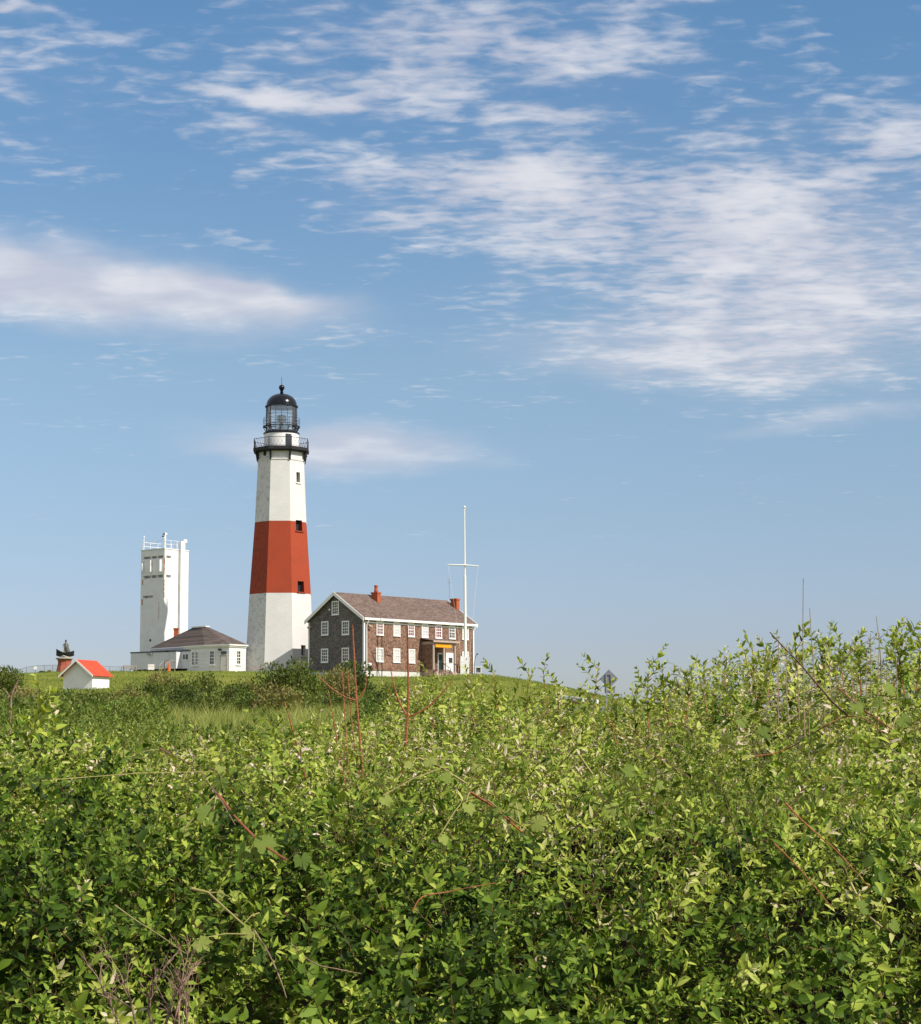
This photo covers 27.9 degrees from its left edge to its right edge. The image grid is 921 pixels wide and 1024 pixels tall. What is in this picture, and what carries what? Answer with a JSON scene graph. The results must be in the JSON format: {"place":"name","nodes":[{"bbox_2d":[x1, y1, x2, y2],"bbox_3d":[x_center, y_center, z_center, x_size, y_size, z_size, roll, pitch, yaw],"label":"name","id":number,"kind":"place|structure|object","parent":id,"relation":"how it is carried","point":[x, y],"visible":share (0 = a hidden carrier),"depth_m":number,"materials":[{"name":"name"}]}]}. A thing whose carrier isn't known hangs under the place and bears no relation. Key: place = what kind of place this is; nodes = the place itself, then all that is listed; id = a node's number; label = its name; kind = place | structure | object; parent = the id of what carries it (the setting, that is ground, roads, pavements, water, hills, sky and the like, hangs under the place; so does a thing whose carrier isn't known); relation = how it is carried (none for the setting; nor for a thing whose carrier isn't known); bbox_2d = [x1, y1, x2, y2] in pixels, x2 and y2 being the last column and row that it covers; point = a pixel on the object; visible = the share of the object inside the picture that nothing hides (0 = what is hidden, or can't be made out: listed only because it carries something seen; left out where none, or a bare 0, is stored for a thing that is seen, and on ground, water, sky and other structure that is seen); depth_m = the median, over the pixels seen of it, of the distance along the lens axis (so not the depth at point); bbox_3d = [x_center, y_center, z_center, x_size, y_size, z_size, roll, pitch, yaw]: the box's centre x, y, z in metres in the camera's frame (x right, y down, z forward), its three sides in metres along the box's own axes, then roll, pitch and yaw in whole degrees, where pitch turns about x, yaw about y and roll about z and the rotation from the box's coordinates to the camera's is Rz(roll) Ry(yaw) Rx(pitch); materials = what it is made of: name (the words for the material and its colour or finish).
{"place":"outdoors","nodes":[
{"label":"outdoors","id":0,"kind":"place"},
{"bbox_2d":[0,0,920,723],"label":"sky","id":1,"kind":"structure","parent":0,"point":[631,289],"materials":[{"name":"blue"}]},
{"bbox_2d":[3,671,920,1023],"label":"hill","id":2,"kind":"structure","parent":0,"point":[519,875],"depth_m":15.51,"materials":[{"name":"green plant"}]},
{"bbox_2d":[0,664,24,692],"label":"shrub","id":3,"kind":"object","parent":2,"relation":"on","point":[9,683],"visible":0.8,"depth_m":95.42,"materials":[{"name":"green plant"}]},
{"bbox_2d":[0,685,48,705],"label":"shrub","id":4,"kind":"object","parent":2,"relation":"on","point":[29,693],"visible":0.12,"depth_m":71.94,"materials":[{"name":"green plant"}]},
{"bbox_2d":[16,674,59,756],"bbox_3d":[-2.162,1.041,9.482,0.228,0.434,0.174,0,-7,0],"label":"young tree","id":5,"kind":"object","parent":2,"relation":"on","point":[38,718],"visible":0.78,"depth_m":9.49,"materials":[{"name":"green plant"}]},
{"bbox_2d":[56,640,73,671],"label":"memorial","id":6,"kind":"object","parent":2,"relation":"on","point":[64,658],"visible":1,"depth_m":199.15,"materials":[{"name":"brick"}]},
{"bbox_2d":[45,691,87,708],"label":"shrub","id":7,"kind":"object","parent":2,"relation":"on","point":[78,700],"visible":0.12,"depth_m":67.30,"materials":[{"name":"green plant"}]},
{"bbox_2d":[58,659,112,688],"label":"shed","id":8,"kind":"structure","parent":2,"relation":"on","point":[80,674],"depth_m":135.12,"materials":[{"name":"white paint"}]},
{"bbox_2d":[69,688,109,703],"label":"shrub","id":9,"kind":"object","parent":2,"relation":"on","point":[95,692],"visible":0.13,"depth_m":79.18,"materials":[{"name":"green plant"}]},
{"bbox_2d":[106,685,149,701],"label":"shrub","id":10,"kind":"object","parent":2,"relation":"on","point":[124,693],"visible":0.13,"depth_m":83.28,"materials":[{"name":"green plant"}]},
{"bbox_2d":[123,678,171,700],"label":"shrub","id":11,"kind":"object","parent":2,"relation":"on","point":[150,689],"visible":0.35,"depth_m":95.75,"materials":[{"name":"green plant"}]},
{"bbox_2d":[130,650,181,671],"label":"office trailer","id":12,"kind":"object","parent":2,"relation":"on","point":[141,660],"visible":0.58,"depth_m":218.28,"materials":[{"name":"white"}]},
{"bbox_2d":[136,692,190,715],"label":"shrub","id":13,"kind":"object","parent":2,"relation":"on","point":[167,699],"visible":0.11,"depth_m":81.71,"materials":[{"name":"green plant"}]},
{"bbox_2d":[140,533,188,651],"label":"fire control tower","id":14,"kind":"structure","parent":2,"relation":"on","point":[164,595],"depth_m":232.98,"materials":[{"name":"white concrete"}]},
{"bbox_2d":[143,666,191,701],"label":"shrub","id":15,"kind":"object","parent":2,"relation":"on","point":[166,680],"visible":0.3,"depth_m":99.34,"materials":[{"name":"green plant"}]},
{"bbox_2d":[160,680,197,705],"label":"shrub","id":16,"kind":"object","parent":2,"relation":"on","point":[179,685],"visible":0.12,"depth_m":96.84,"materials":[{"name":"green plant"}]},
{"bbox_2d":[160,685,218,711],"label":"shrub","id":17,"kind":"object","parent":2,"relation":"on","point":[183,694],"visible":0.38,"depth_m":85.34,"materials":[{"name":"green plant"}]},
{"bbox_2d":[149,626,247,671],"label":"outbuilding","id":18,"kind":"structure","parent":2,"relation":"on","point":[203,648],"depth_m":214.93,"materials":[{"name":"grey"}]},
{"bbox_2d":[208,650,214,665],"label":"window","id":19,"kind":"structure","parent":18,"relation":"in","point":[211,652],"depth_m":213.68,"materials":[{"name":"white paint"}]},
{"bbox_2d":[220,655,226,670],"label":"door","id":20,"kind":"structure","parent":18,"relation":"in","point":[223,658],"depth_m":212.79,"materials":[{"name":"white paint"}]},
{"bbox_2d":[184,671,230,703],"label":"shrub","id":21,"kind":"object","parent":2,"relation":"on","point":[207,683],"visible":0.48,"depth_m":96.34,"materials":[{"name":"green plant"}]},
{"bbox_2d":[188,690,238,715],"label":"shrub","id":22,"kind":"object","parent":2,"relation":"on","point":[218,702],"visible":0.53,"depth_m":83.15,"materials":[{"name":"green plant"}]},
{"bbox_2d":[213,679,251,706],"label":"shrub","id":23,"kind":"object","parent":2,"relation":"on","point":[236,688],"visible":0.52,"depth_m":95.71,"materials":[{"name":"green plant"}]},
{"bbox_2d":[228,689,265,716],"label":"shrub","id":24,"kind":"object","parent":2,"relation":"on","point":[244,702],"visible":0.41,"depth_m":85.38,"materials":[{"name":"green plant"}]},
{"bbox_2d":[231,676,267,699],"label":"shrub","id":25,"kind":"object","parent":2,"relation":"on","point":[252,684],"visible":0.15,"depth_m":99.22,"materials":[{"name":"green plant"}]},
{"bbox_2d":[251,660,292,696],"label":"shrub","id":26,"kind":"object","parent":2,"relation":"on","point":[268,679],"visible":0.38,"depth_m":99.83,"materials":[{"name":"green plant"}]},
{"bbox_2d":[248,679,308,718],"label":"shrub","id":27,"kind":"object","parent":2,"relation":"on","point":[279,698],"visible":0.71,"depth_m":83.05,"materials":[{"name":"green plant"}]},
{"bbox_2d":[246,382,311,673],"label":"lighthouse","id":28,"kind":"object","parent":2,"relation":"on","point":[280,611],"visible":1,"depth_m":216.47,"materials":[{"name":"white paint"}]},
{"bbox_2d":[267,656,321,706],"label":"shrub","id":29,"kind":"object","parent":2,"relation":"on","point":[296,677],"visible":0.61,"depth_m":99.01,"materials":[{"name":"green plant"}]},
{"bbox_2d":[284,689,322,713],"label":"shrub","id":30,"kind":"object","parent":2,"relation":"on","point":[309,699],"visible":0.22,"depth_m":87.01,"materials":[{"name":"green plant"}]},
{"bbox_2d":[291,670,330,705],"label":"shrub","id":31,"kind":"object","parent":2,"relation":"on","point":[319,689],"visible":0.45,"depth_m":99.41,"materials":[{"name":"green plant"}]},
{"bbox_2d":[313,694,348,710],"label":"shrub","id":32,"kind":"object","parent":2,"relation":"on","point":[326,700],"visible":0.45,"depth_m":89.29,"materials":[{"name":"green plant"}]},
{"bbox_2d":[315,663,359,703],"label":"shrub","id":33,"kind":"object","parent":2,"relation":"on","point":[337,687],"visible":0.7,"depth_m":103.88,"materials":[{"name":"green plant"}]},
{"bbox_2d":[317,659,377,705],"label":"shrub","id":34,"kind":"object","parent":2,"relation":"on","point":[360,680],"visible":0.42,"depth_m":106.12,"materials":[{"name":"green plant"}]},
{"bbox_2d":[2,670,754,726],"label":"lawn tufts","id":35,"kind":"object","parent":2,"relation":"on","point":[377,677],"visible":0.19,"depth_m":157.87,"materials":[{"name":"green plant"}]},
{"bbox_2d":[304,585,477,676],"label":"keepers house","id":36,"kind":"structure","parent":2,"relation":"on","point":[377,621],"depth_m":210.10,"materials":[{"name":"brown brick"}]},
{"bbox_2d":[321,621,328,635],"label":"window","id":37,"kind":"structure","parent":36,"relation":"in","point":[324,624],"depth_m":209.49,"materials":[{"name":"white paint"}]},
{"bbox_2d":[321,648,328,662],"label":"window","id":38,"kind":"structure","parent":36,"relation":"in","point":[324,652],"depth_m":209.13,"materials":[{"name":"white paint"}]},
{"bbox_2d":[331,601,338,615],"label":"window","id":39,"kind":"structure","parent":36,"relation":"in","point":[335,604],"depth_m":208.68,"materials":[{"name":"white paint"}]},
{"bbox_2d":[341,621,348,635],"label":"window","id":40,"kind":"structure","parent":36,"relation":"in","point":[345,624],"depth_m":207.30,"materials":[{"name":"white paint"}]},
{"bbox_2d":[376,648,382,661],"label":"window","id":41,"kind":"structure","parent":36,"relation":"in","point":[379,651],"depth_m":206.90,"materials":[{"name":"white paint"}]},
{"bbox_2d":[376,621,383,635],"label":"window","id":42,"kind":"structure","parent":36,"relation":"in","point":[379,627],"depth_m":207.30,"materials":[{"name":"white paint"}]},
{"bbox_2d":[393,648,400,662],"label":"window","id":43,"kind":"structure","parent":36,"relation":"in","point":[396,652],"depth_m":208.93,"materials":[{"name":"white paint"}]},
{"bbox_2d":[446,653,452,671],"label":"white door","id":44,"kind":"structure","parent":36,"relation":"in","point":[449,656],"depth_m":215.46,"materials":[{"name":"paint"}]},
{"bbox_2d":[378,681,406,697],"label":"shrub","id":45,"kind":"object","parent":2,"relation":"on","point":[397,690],"visible":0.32,"depth_m":106.53,"materials":[{"name":"green plant"}]},
{"bbox_2d":[0,618,920,1023],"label":"thicket","id":46,"kind":"object","parent":2,"relation":"on","point":[104,834],"visible":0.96,"depth_m":5.70,"materials":[{"name":"green plant"}]},
{"bbox_2d":[2,676,20,733],"bbox_3d":[-2.290,0.987,9.451,0.094,0.306,0.013,0,-7,0],"label":"bare cane","id":47,"kind":"object","parent":46,"relation":"on","point":[12,694],"visible":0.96,"depth_m":9.45,"materials":[{"name":"brown plant"}]},
{"bbox_2d":[31,748,225,790],"bbox_3d":[-1.266,1.091,7.834,0.607,0.168,3.626,0,-7,-5],"label":"grape vine","id":48,"kind":"object","parent":46,"relation":"on","point":[219,769],"visible":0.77,"depth_m":6.96,"materials":[{"name":"green plant"}]},
{"bbox_2d":[81,931,214,1023],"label":"dead shrub","id":49,"kind":"object","parent":46,"relation":"on","point":[180,984],"visible":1,"depth_m":4.22,"materials":[{"name":"brown plant"}]},
{"bbox_2d":[190,887,276,966],"bbox_3d":[-0.627,1.147,5.237,0.248,0.194,0.630,0,-7,0],"label":"grape vine","id":50,"kind":"object","parent":46,"relation":"on","point":[204,941],"visible":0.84,"depth_m":5.03,"materials":[{"name":"green plant"}]},
{"bbox_2d":[181,775,312,870],"bbox_3d":[-0.678,0.936,5.636,0.189,0.254,0.890,3,-7,-23],"label":"grape vine","id":51,"kind":"object","parent":46,"relation":"on","point":[267,843],"visible":0.96,"depth_m":5.56,"materials":[{"name":"green plant"}]},
{"bbox_2d":[254,930,286,997],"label":"vine stem","id":52,"kind":"object","parent":46,"relation":"on","point":[259,938],"visible":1,"depth_m":4.90,"materials":[{"name":"brown plant"}]},
{"bbox_2d":[318,625,366,809],"bbox_3d":[-0.571,1.032,8.941,0.238,0.978,0.016,0,-7,0],"label":"bare cane","id":53,"kind":"object","parent":46,"relation":"in","point":[359,733],"visible":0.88,"depth_m":8.96,"materials":[{"name":"brown plant"}]},
{"bbox_2d":[342,671,349,782],"bbox_3d":[-0.563,1.077,9.137,0.046,0.589,0.010,0,-7,0],"label":"bare cane","id":54,"kind":"object","parent":46,"relation":"in","point":[345,721],"visible":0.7,"depth_m":9.14,"materials":[{"name":"brown plant"}]},
{"bbox_2d":[347,667,359,776],"bbox_3d":[-0.513,1.079,9.036,0.083,0.642,0.010,0,-7,0],"label":"bare cane","id":55,"kind":"object","parent":46,"relation":"in","point":[351,716],"visible":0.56,"depth_m":9.04,"materials":[{"name":"brown plant"}]},
{"bbox_2d":[378,677,403,743],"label":"leafy shoot","id":56,"kind":"object","parent":46,"relation":"on","point":[390,705],"visible":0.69,"depth_m":13.00,"materials":[{"name":"green plant"}]},
{"bbox_2d":[399,666,427,726],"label":"leafy shoot","id":57,"kind":"object","parent":46,"relation":"on","point":[415,691],"visible":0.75,"depth_m":13.00,"materials":[{"name":"green plant"}]},
{"bbox_2d":[390,626,452,793],"bbox_3d":[-0.179,0.952,8.548,0.293,0.856,0.017,0,-7,0],"label":"bare cane","id":58,"kind":"object","parent":46,"relation":"on","point":[408,716],"visible":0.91,"depth_m":8.55,"materials":[{"name":"brown plant"}]},
{"bbox_2d":[416,661,436,729],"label":"leafy shoot","id":59,"kind":"object","parent":46,"relation":"on","point":[431,699],"visible":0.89,"depth_m":12.50,"materials":[{"name":"green plant"}]},
{"bbox_2d":[379,756,481,807],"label":"grape vine","id":60,"kind":"object","parent":46,"relation":"on","point":[430,762],"visible":0.98,"depth_m":5.67,"materials":[{"name":"green plant"}]},
{"bbox_2d":[428,672,452,720],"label":"leafy shoot","id":61,"kind":"object","parent":46,"relation":"on","point":[435,677],"visible":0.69,"depth_m":12.50,"materials":[{"name":"green plant"}]},
{"bbox_2d":[412,883,494,911],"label":"vine stem","id":62,"kind":"object","parent":46,"relation":"on","point":[446,892],"visible":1,"depth_m":5.10,"materials":[{"name":"brown plant"}]},
{"bbox_2d":[454,663,481,730],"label":"leafy shoot","id":63,"kind":"object","parent":46,"relation":"on","point":[477,683],"visible":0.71,"depth_m":11.98,"materials":[{"name":"green plant"}]},
{"bbox_2d":[479,658,505,730],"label":"leafy shoot","id":64,"kind":"object","parent":46,"relation":"on","point":[486,680],"visible":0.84,"depth_m":11.01,"materials":[{"name":"green plant"}]},
{"bbox_2d":[438,791,549,845],"bbox_3d":[0.116,0.935,5.728,0.159,0.154,0.729,-2,-7,17],"label":"grape vine","id":65,"kind":"object","parent":46,"relation":"on","point":[539,822],"visible":0.94,"depth_m":5.79,"materials":[{"name":"green plant"}]},
{"bbox_2d":[517,656,543,728],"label":"leafy shoot","id":66,"kind":"object","parent":46,"relation":"on","point":[530,677],"visible":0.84,"depth_m":11.00,"materials":[{"name":"green plant"}]},
{"bbox_2d":[539,652,565,733],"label":"leafy shoot","id":67,"kind":"object","parent":46,"relation":"on","point":[549,691],"visible":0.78,"depth_m":11.51,"materials":[{"name":"green plant"}]},
{"bbox_2d":[543,670,568,734],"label":"leafy shoot","id":68,"kind":"object","parent":46,"relation":"on","point":[557,693],"visible":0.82,"depth_m":10.99,"materials":[{"name":"green plant"}]},
{"bbox_2d":[568,684,592,737],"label":"leafy shoot","id":69,"kind":"object","parent":46,"relation":"on","point":[580,704],"visible":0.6,"depth_m":11.00,"materials":[{"name":"green plant"}]},
{"bbox_2d":[576,653,616,736],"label":"leafy shoot","id":70,"kind":"object","parent":46,"relation":"on","point":[595,687],"visible":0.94,"depth_m":10.51,"materials":[{"name":"green plant"}]},
{"bbox_2d":[597,685,623,745],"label":"leafy shoot","id":71,"kind":"object","parent":46,"relation":"on","point":[610,712],"visible":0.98,"depth_m":9.99,"materials":[{"name":"green plant"}]},
{"bbox_2d":[578,754,665,823],"bbox_3d":[0.526,0.917,6.137,0.337,0.228,0.147,-5,-8,35],"label":"grape vine","id":72,"kind":"object","parent":46,"relation":"on","point":[627,770],"visible":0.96,"depth_m":6.15,"materials":[{"name":"green plant"}]},
{"bbox_2d":[626,675,652,738],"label":"leafy shoot","id":73,"kind":"object","parent":46,"relation":"on","point":[634,701],"visible":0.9,"depth_m":9.98,"materials":[{"name":"green plant"}]},
{"bbox_2d":[634,643,671,738],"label":"leafy shoot","id":74,"kind":"object","parent":46,"relation":"on","point":[650,700],"visible":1,"depth_m":9.51,"materials":[{"name":"green plant"}]},
{"bbox_2d":[645,659,677,725],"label":"leafy shoot","id":75,"kind":"object","parent":46,"relation":"on","point":[662,686],"visible":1,"depth_m":9.51,"materials":[{"name":"green plant"}]},
{"bbox_2d":[670,660,698,725],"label":"leafy shoot","id":76,"kind":"object","parent":46,"relation":"on","point":[685,672],"visible":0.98,"depth_m":9.51,"materials":[{"name":"green plant"}]},
{"bbox_2d":[688,654,713,720],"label":"leafy shoot","id":77,"kind":"object","parent":46,"relation":"on","point":[702,674],"visible":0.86,"depth_m":10.00,"materials":[{"name":"green plant"}]},
{"bbox_2d":[710,650,744,719],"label":"leafy shoot","id":78,"kind":"object","parent":46,"relation":"on","point":[725,664],"visible":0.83,"depth_m":9.52,"materials":[{"name":"green plant"}]},
{"bbox_2d":[734,638,751,710],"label":"leafy shoot","id":79,"kind":"object","parent":46,"relation":"on","point":[738,656],"visible":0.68,"depth_m":10.03,"materials":[{"name":"green plant"}]},
{"bbox_2d":[740,629,771,699],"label":"leafy shoot","id":80,"kind":"object","parent":46,"relation":"on","point":[747,666],"visible":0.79,"depth_m":9.53,"materials":[{"name":"green plant"}]},
{"bbox_2d":[752,634,777,705],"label":"leafy shoot","id":81,"kind":"object","parent":46,"relation":"on","point":[766,665],"visible":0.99,"depth_m":9.02,"materials":[{"name":"green plant"}]},
{"bbox_2d":[788,619,816,693],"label":"leafy shoot","id":82,"kind":"object","parent":46,"relation":"on","point":[805,624],"visible":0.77,"depth_m":9.54,"materials":[{"name":"green plant"}]},
{"bbox_2d":[773,843,832,908],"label":"vine stem","id":83,"kind":"object","parent":46,"relation":"on","point":[784,853],"visible":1,"depth_m":5.26,"materials":[{"name":"red plant"}]},
{"bbox_2d":[802,578,804,735],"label":"dry stalk","id":84,"kind":"object","parent":46,"relation":"in","point":[803,660],"visible":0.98,"depth_m":8.53,"materials":[{"name":"plant"}]},
{"bbox_2d":[803,627,838,691],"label":"leafy shoot","id":85,"kind":"object","parent":46,"relation":"on","point":[823,661],"visible":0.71,"depth_m":9.52,"materials":[{"name":"green plant"}]},
{"bbox_2d":[770,632,873,715],"bbox_3d":[1.521,0.678,7.774,0.442,0.354,0.011,0,-7,0],"label":"woody stem","id":86,"kind":"object","parent":46,"relation":"in","point":[828,697],"visible":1,"depth_m":7.77,"materials":[{"name":"plant"}]},
{"bbox_2d":[755,716,890,756],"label":"arching vine","id":87,"kind":"object","parent":46,"relation":"on","point":[818,730],"visible":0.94,"depth_m":7.74,"materials":[{"name":"red plant"}]},
{"bbox_2d":[807,635,839,699],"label":"leafy shoot","id":88,"kind":"object","parent":46,"relation":"on","point":[824,653],"visible":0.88,"depth_m":9.52,"materials":[{"name":"green plant"}]},
{"bbox_2d":[736,682,911,739],"bbox_3d":[1.674,0.879,8.257,0.789,0.274,1.294,0,-7,0],"label":"grape vine","id":89,"kind":"object","parent":46,"relation":"on","point":[902,721],"visible":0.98,"depth_m":8.08,"materials":[{"name":"green plant"}]},
{"bbox_2d":[785,803,869,887],"bbox_3d":[1.066,0.966,5.387,0.241,0.242,0.034,-3,-7,20],"label":"vine stem","id":90,"kind":"object","parent":46,"relation":"on","point":[795,813],"visible":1,"depth_m":5.39,"materials":[{"name":"red plant"}]},
{"bbox_2d":[824,620,847,692],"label":"leafy shoot","id":91,"kind":"object","parent":46,"relation":"on","point":[840,653],"visible":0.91,"depth_m":9.53,"materials":[{"name":"green plant"}]},
{"bbox_2d":[842,626,879,695],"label":"leafy shoot","id":92,"kind":"object","parent":46,"relation":"on","point":[863,631],"visible":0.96,"depth_m":9.03,"materials":[{"name":"green plant"}]},
{"bbox_2d":[836,855,899,932],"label":"grape vine","id":93,"kind":"object","parent":46,"relation":"on","point":[864,908],"visible":0.98,"depth_m":5.28,"materials":[{"name":"green plant"}]},
{"bbox_2d":[882,616,917,694],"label":"leafy shoot","id":94,"kind":"object","parent":46,"relation":"on","point":[905,652],"visible":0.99,"depth_m":9.01,"materials":[{"name":"green plant"}]},
{"bbox_2d":[882,618,920,693],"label":"leafy shoot","id":95,"kind":"object","parent":46,"relation":"on","point":[895,635],"visible":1,"depth_m":9.03,"materials":[{"name":"green plant"}]},
{"bbox_2d":[904,620,920,690],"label":"leafy shoot","id":96,"kind":"object","parent":46,"relation":"on","point":[914,634],"visible":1,"depth_m":9.04,"materials":[{"name":"green plant"}]},
{"bbox_2d":[0,689,920,847],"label":"brush","id":97,"kind":"object","parent":2,"relation":"on","point":[126,711],"visible":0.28,"depth_m":33.16,"materials":[{"name":"green plant"}]},
{"bbox_2d":[0,693,920,852],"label":"tall grass","id":98,"kind":"structure","parent":2,"relation":"on","point":[218,718],"depth_m":38.73,"materials":[{"name":"green plant"}]},
{"bbox_2d":[448,506,477,674],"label":"flagpole","id":99,"kind":"object","parent":2,"relation":"on","point":[464,661],"visible":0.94,"depth_m":200.90,"materials":[{"name":"white metal"}]},
{"bbox_2d":[600,670,617,705],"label":"road sign","id":100,"kind":"object","parent":2,"relation":"on","point":[608,675],"visible":0.62,"depth_m":103.61,"materials":[{"name":"metal"}]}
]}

